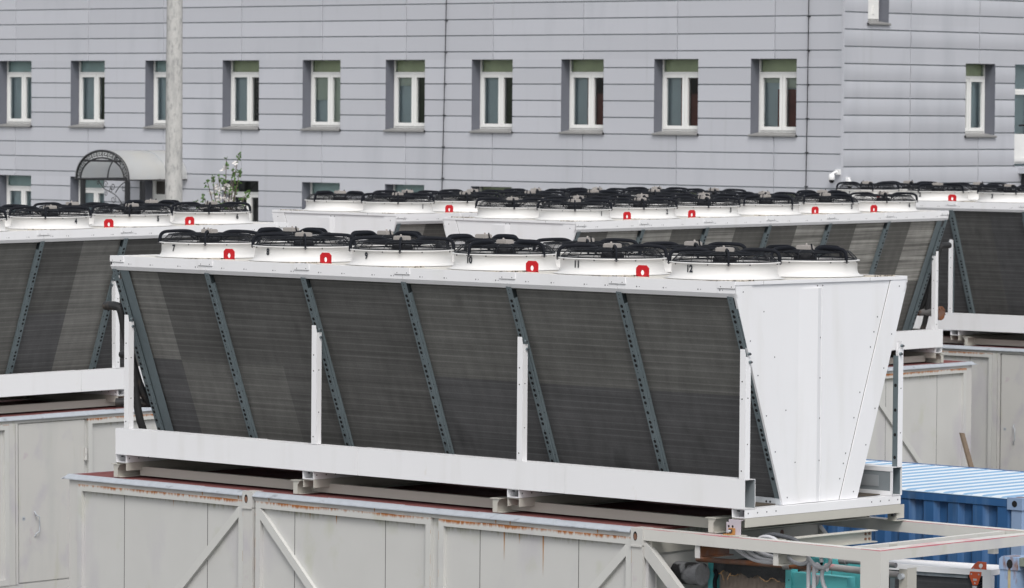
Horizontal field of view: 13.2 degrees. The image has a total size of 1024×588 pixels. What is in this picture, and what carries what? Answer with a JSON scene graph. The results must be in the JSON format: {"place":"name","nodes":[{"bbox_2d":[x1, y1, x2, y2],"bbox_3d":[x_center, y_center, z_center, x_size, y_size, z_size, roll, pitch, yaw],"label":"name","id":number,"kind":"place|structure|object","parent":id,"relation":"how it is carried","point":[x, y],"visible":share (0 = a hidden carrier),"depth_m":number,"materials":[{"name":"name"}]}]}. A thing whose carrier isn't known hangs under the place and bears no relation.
{"place":"outdoors","nodes":[
{"label":"outdoors","id":0,"kind":"place"},
{"label":"ground","id":1,"kind":"structure","parent":0,"visible":0},
{"bbox_2d":[0,399,156,587],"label":"equipment container","id":2,"kind":"object","parent":1,"relation":"on","point":[43,453],"visible":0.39,"depth_m":59.56,"materials":[{"name":"metal"}]},
{"bbox_2d":[17,419,86,582],"bbox_3d":[-6.177,2.784,59.645,0.083,2.160,1.219,3,4,43],"label":"door","id":3,"kind":"structure","parent":2,"relation":"in","point":[48,452],"depth_m":59.57,"materials":[{"name":"grey metal"}]},
{"bbox_2d":[0,392,140,413],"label":"support skid","id":4,"kind":"object","parent":2,"relation":"on","point":[70,400],"visible":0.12,"depth_m":60.66,"materials":[{"name":"beige metal"}]},
{"bbox_2d":[0,199,287,396],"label":"dry cooler","id":5,"kind":"object","parent":4,"relation":"on","point":[60,331],"visible":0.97,"depth_m":60.25,"materials":[{"name":"paint"}]},
{"bbox_2d":[61,467,1023,587],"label":"equipment container","id":6,"kind":"object","parent":1,"relation":"on","point":[143,532],"visible":0.91,"depth_m":46.36,"materials":[{"name":"metal"}]},
{"bbox_2d":[111,459,905,536],"bbox_3d":[-0.261,2.081,47.062,9.230,0.170,2.635,3,3,43],"label":"support skid","id":7,"kind":"object","parent":6,"relation":"on","point":[563,504],"visible":0.71,"depth_m":45.89,"materials":[{"name":"beige metal"}]},
{"bbox_2d":[102,226,906,517],"bbox_3d":[-0.357,0.678,47.106,9.594,2.622,2.696,3,3,43],"label":"dry cooler","id":8,"kind":"object","parent":7,"relation":"on","point":[741,383],"visible":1,"depth_m":45.34,"materials":[{"name":"paint"}]},
{"bbox_2d":[671,561,709,584],"bbox_3d":[1.766,2.771,43.957,0.333,0.223,0.224,3,3,43],"label":"lagged pipe","id":9,"kind":"object","parent":6,"relation":"attached to","point":[692,573],"visible":0.89,"depth_m":43.87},
{"bbox_2d":[734,549,772,563],"bbox_3d":[2.397,2.531,43.016,0.655,0.171,0.102,2,3,33],"label":"flexible conduit","id":10,"kind":"object","parent":6,"relation":"attached to","point":[745,555],"visible":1,"depth_m":43.05,"materials":[{"name":"grey plastic"}]},
{"bbox_2d":[745,550,772,561],"bbox_3d":[2.458,2.524,42.970,0.515,0.149,0.090,2,3,30],"label":"flexible conduit","id":11,"kind":"object","parent":6,"relation":"attached to","point":[754,555],"visible":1,"depth_m":43.00,"materials":[{"name":"grey plastic"}]},
{"bbox_2d":[695,558,828,571],"bbox_3d":[2.443,2.643,43.384,1.664,0.084,0.084,3,3,43],"label":"rusty pipe","id":12,"kind":"object","parent":6,"relation":"attached to","point":[738,562],"visible":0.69,"depth_m":43.50,"materials":[{"name":"metal"}]},
{"bbox_2d":[754,551,772,558],"bbox_3d":[2.498,2.510,42.936,0.457,0.124,0.093,2,3,30],"label":"flexible conduit","id":13,"kind":"object","parent":6,"relation":"attached to","point":[765,554],"visible":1,"depth_m":42.96,"materials":[{"name":"grey plastic"}]},
{"bbox_2d":[752,535,776,551],"bbox_3d":[2.468,2.436,43.114,0.406,0.186,0.050,3,3,43],"label":"flexible conduit","id":14,"kind":"object","parent":6,"relation":"attached to","point":[767,536],"visible":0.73,"depth_m":43.08,"materials":[{"name":"grey plastic"}]},
{"bbox_2d":[754,532,800,553],"bbox_3d":[2.627,2.436,43.108,0.659,0.227,0.082,2,3,34],"label":"flexible hose","id":15,"kind":"object","parent":6,"relation":"on","point":[783,536],"visible":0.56,"depth_m":43.07,"materials":[{"name":"grey plastic"}]},
{"bbox_2d":[787,555,808,565],"bbox_3d":[2.721,2.530,42.699,0.402,0.174,0.052,3,3,43],"label":"flexible conduit","id":16,"kind":"object","parent":6,"relation":"attached to","point":[797,563],"visible":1,"depth_m":42.67,"materials":[{"name":"grey plastic"}]},
{"bbox_2d":[806,562,818,587],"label":"flexible conduit","id":17,"kind":"object","parent":6,"relation":"hanging from","point":[808,576],"visible":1,"depth_m":42.56,"materials":[{"name":"grey plastic"}]},
{"bbox_2d":[811,575,819,587],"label":"flexible conduit","id":18,"kind":"object","parent":6,"relation":"attached to","point":[817,578],"visible":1,"depth_m":42.56,"materials":[{"name":"grey plastic"}]},
{"bbox_2d":[812,562,820,587],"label":"flexible conduit","id":19,"kind":"object","parent":6,"relation":"hanging from","point":[814,577],"visible":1,"depth_m":42.51,"materials":[{"name":"grey plastic"}]},
{"bbox_2d":[806,556,831,569],"bbox_3d":[2.959,2.557,42.494,0.336,0.161,0.140,3,3,43],"label":"flexible conduit","id":20,"kind":"object","parent":6,"relation":"attached to","point":[815,565],"visible":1,"depth_m":42.44,"materials":[{"name":"grey plastic"}]},
{"bbox_2d":[820,570,826,587],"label":"flexible conduit","id":21,"kind":"object","parent":6,"relation":"attached to","point":[822,581],"visible":1,"depth_m":42.52,"materials":[{"name":"grey plastic"}]},
{"bbox_2d":[838,559,897,567],"bbox_3d":[3.466,2.619,43.106,0.690,0.073,0.084,3,3,43],"label":"union pipe","id":22,"kind":"object","parent":6,"relation":"attached to","point":[847,562],"visible":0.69,"depth_m":43.20,"materials":[{"name":"metal"}]},
{"bbox_2d":[708,556,859,587],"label":"chiller","id":23,"kind":"object","parent":1,"relation":"on","point":[738,576],"visible":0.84,"depth_m":43.53,"materials":[{"name":"teal paint"}]},
{"bbox_2d":[897,567,916,587],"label":"pipe stand","id":24,"kind":"object","parent":1,"relation":"on","point":[907,577],"visible":1,"depth_m":42.15,"materials":[{"name":"beige metal"}]},
{"bbox_2d":[824,563,898,577],"bbox_3d":[3.373,2.663,42.594,0.071,0.074,0.941,-2,3,-45],"label":"steel pipe","id":25,"kind":"object","parent":24,"relation":"attached to","point":[849,569],"visible":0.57,"depth_m":42.68,"materials":[{"name":"grey metal"}]},
{"bbox_2d":[866,360,976,466],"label":"equipment container","id":26,"kind":"object","parent":1,"relation":"on","point":[936,409],"visible":0.07,"depth_m":71.50,"materials":[{"name":"metal"}]},
{"bbox_2d":[889,350,944,363],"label":"support skid","id":27,"kind":"object","parent":26,"relation":"on","point":[910,356],"visible":0.12,"depth_m":71.83,"materials":[{"name":"beige metal"}]},
{"bbox_2d":[443,189,951,352],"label":"dry cooler","id":28,"kind":"object","parent":27,"relation":"on","point":[880,233],"visible":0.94,"depth_m":68.83,"materials":[{"name":"paint"}]},
{"bbox_2d":[822,459,1023,587],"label":"shipping container","id":29,"kind":"object","parent":1,"relation":"on","point":[987,497],"visible":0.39,"depth_m":48.42,"materials":[{"name":"metal"}]},
{"bbox_2d":[889,559,999,587],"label":"metal frame","id":30,"kind":"object","parent":1,"relation":"on","point":[942,574],"visible":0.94,"depth_m":44.77,"materials":[{"name":"white paint"}]},
{"bbox_2d":[959,433,973,466],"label":"plank","id":31,"kind":"object","parent":1,"relation":"on","point":[966,450],"visible":0.36,"depth_m":71.55,"materials":[{"name":"brown wood"}]},
{"bbox_2d":[941,336,1023,470],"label":"equipment container","id":32,"kind":"object","parent":1,"relation":"on","point":[997,413],"visible":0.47,"depth_m":75.58,"materials":[{"name":"metal"}]},
{"bbox_2d":[913,329,1023,346],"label":"support skid","id":33,"kind":"object","parent":32,"relation":"on","point":[1009,339],"visible":0.3,"depth_m":76.34,"materials":[{"name":"beige metal"}]},
{"bbox_2d":[836,180,1023,334],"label":"dry cooler","id":34,"kind":"object","parent":33,"relation":"on","point":[981,278],"visible":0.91,"depth_m":76.15,"materials":[{"name":"paint"}]},
{"bbox_2d":[1000,354,1023,470],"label":"door","id":35,"kind":"structure","parent":32,"relation":"in","point":[1012,366],"depth_m":75.37,"materials":[{"name":"grey metal"}]},
{"bbox_2d":[999,555,1023,587],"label":"shipping container","id":36,"kind":"object","parent":1,"relation":"on","point":[1011,567],"visible":1,"depth_m":41.31,"materials":[{"name":"metal"}]},
{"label":"terrace","id":37,"kind":"structure","parent":0,"visible":0},
{"bbox_2d":[75,150,186,205],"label":"entrance canopy","id":38,"kind":"object","parent":37,"relation":"on","point":[128,166],"visible":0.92,"depth_m":100.64,"materials":[{"name":"metal"}]},
{"bbox_2d":[165,0,182,206],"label":"lamp pole","id":39,"kind":"object","parent":37,"relation":"on","point":[174,111],"visible":0.45,"depth_m":79.87,"materials":[{"name":"concrete"}]},
{"bbox_2d":[192,152,249,209],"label":"young tree","id":40,"kind":"object","parent":37,"relation":"on","point":[229,189],"visible":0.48,"depth_m":84.06,"materials":[{"name":"green plant"}]},
{"bbox_2d":[0,0,1023,330],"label":"office building","id":41,"kind":"structure","parent":37,"relation":"on","point":[296,102],"depth_m":94.12,"materials":[{"name":"metal"}]},
{"bbox_2d":[0,61,31,126],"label":"window","id":42,"kind":"structure","parent":41,"relation":"in","point":[15,76],"depth_m":105.75,"materials":[{"name":"white plastic"}]},
{"bbox_2d":[0,175,31,211],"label":"window","id":43,"kind":"structure","parent":41,"relation":"in","point":[14,189],"depth_m":105.85,"materials":[{"name":"white plastic"}]},
{"bbox_2d":[68,60,105,127],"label":"window","id":44,"kind":"structure","parent":41,"relation":"in","point":[88,83],"depth_m":103.96,"materials":[{"name":"white plastic"}]},
{"bbox_2d":[70,176,104,209],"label":"window","id":45,"kind":"structure","parent":41,"relation":"in","point":[94,192],"depth_m":104.01,"materials":[{"name":"grey glass"}]},
{"bbox_2d":[143,60,165,128],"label":"window","id":46,"kind":"structure","parent":41,"relation":"in","point":[155,70],"depth_m":102.22,"materials":[{"name":"white plastic"}]},
{"bbox_2d":[145,181,164,201],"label":"window","id":47,"kind":"structure","parent":41,"relation":"in","point":[154,190],"depth_m":102.27,"materials":[{"name":"white plastic"}]},
{"bbox_2d":[220,60,259,129],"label":"window","id":48,"kind":"structure","parent":41,"relation":"in","point":[240,93],"depth_m":100.37,"materials":[{"name":"white plastic"}]},
{"bbox_2d":[222,180,258,221],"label":"window","id":49,"kind":"structure","parent":41,"relation":"in","point":[252,186],"depth_m":100.31,"materials":[{"name":"glass"}]},
{"bbox_2d":[300,60,340,130],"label":"window","id":50,"kind":"structure","parent":41,"relation":"in","point":[321,99],"depth_m":98.57,"materials":[{"name":"white plastic"}]},
{"bbox_2d":[302,182,339,208],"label":"window","id":51,"kind":"structure","parent":41,"relation":"in","point":[308,188],"depth_m":98.69,"materials":[{"name":"grey glass"}]},
{"bbox_2d":[383,60,425,131],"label":"window","id":52,"kind":"structure","parent":41,"relation":"in","point":[405,99],"depth_m":96.78,"materials":[{"name":"white plastic"}]},
{"bbox_2d":[385,184,423,191],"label":"window","id":53,"kind":"structure","parent":41,"relation":"in","point":[397,187],"depth_m":96.88,"materials":[{"name":"grey glass"}]},
{"bbox_2d":[441,0,447,185],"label":"lightning cable","id":54,"kind":"object","parent":41,"relation":"attached to","point":[443,115],"visible":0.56,"depth_m":95.46,"materials":[{"name":"metal"}]},
{"bbox_2d":[469,59,513,133],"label":"window","id":55,"kind":"structure","parent":41,"relation":"in","point":[492,79],"depth_m":95.00,"materials":[{"name":"white plastic"}]},
{"bbox_2d":[471,186,511,194],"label":"window","id":56,"kind":"structure","parent":41,"relation":"in","point":[480,188],"depth_m":95.10,"materials":[{"name":"grey glass"}]},
{"bbox_2d":[558,59,604,134],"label":"window","id":57,"kind":"structure","parent":41,"relation":"in","point":[582,80],"depth_m":93.21,"materials":[{"name":"white plastic"}]},
{"bbox_2d":[651,59,698,135],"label":"window","id":58,"kind":"structure","parent":41,"relation":"in","point":[676,84],"depth_m":91.43,"materials":[{"name":"white plastic"}]},
{"bbox_2d":[748,58,797,136],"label":"window","id":59,"kind":"structure","parent":41,"relation":"in","point":[773,101],"depth_m":89.62,"materials":[{"name":"white plastic"}]},
{"bbox_2d":[804,0,810,189],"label":"lightning cable","id":60,"kind":"object","parent":41,"relation":"attached to","point":[807,84],"visible":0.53,"depth_m":88.53,"materials":[{"name":"metal"}]},
{"bbox_2d":[828,169,840,182],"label":"security camera","id":61,"kind":"object","parent":41,"relation":"attached to","point":[831,177],"visible":1,"depth_m":88.01,"materials":[{"name":"white plastic"}]},
{"bbox_2d":[867,0,890,24],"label":"window","id":62,"kind":"structure","parent":41,"relation":"in","point":[878,10],"depth_m":88.99,"materials":[{"name":"white plastic"}]},
{"bbox_2d":[964,63,996,137],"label":"window","id":63,"kind":"structure","parent":41,"relation":"in","point":[979,99],"depth_m":91.70,"materials":[{"name":"white plastic"}]},
{"bbox_2d":[1013,64,1023,166],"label":"window","id":64,"kind":"structure","parent":41,"relation":"in","point":[1018,133],"depth_m":92.83,"materials":[{"name":"white plastic"}]},
{"bbox_2d":[1018,125,1023,184],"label":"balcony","id":65,"kind":"structure","parent":41,"relation":"attached to","point":[1021,170],"depth_m":92.25,"materials":[{"name":"metal"}]},
{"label":"support skid","id":66,"kind":"object","parent":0,"visible":0},
{"bbox_2d":[272,186,745,245],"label":"dry cooler","id":67,"kind":"object","parent":66,"relation":"on","point":[423,212],"visible":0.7,"depth_m":68.23,"materials":[{"name":"paint"}]}
]}

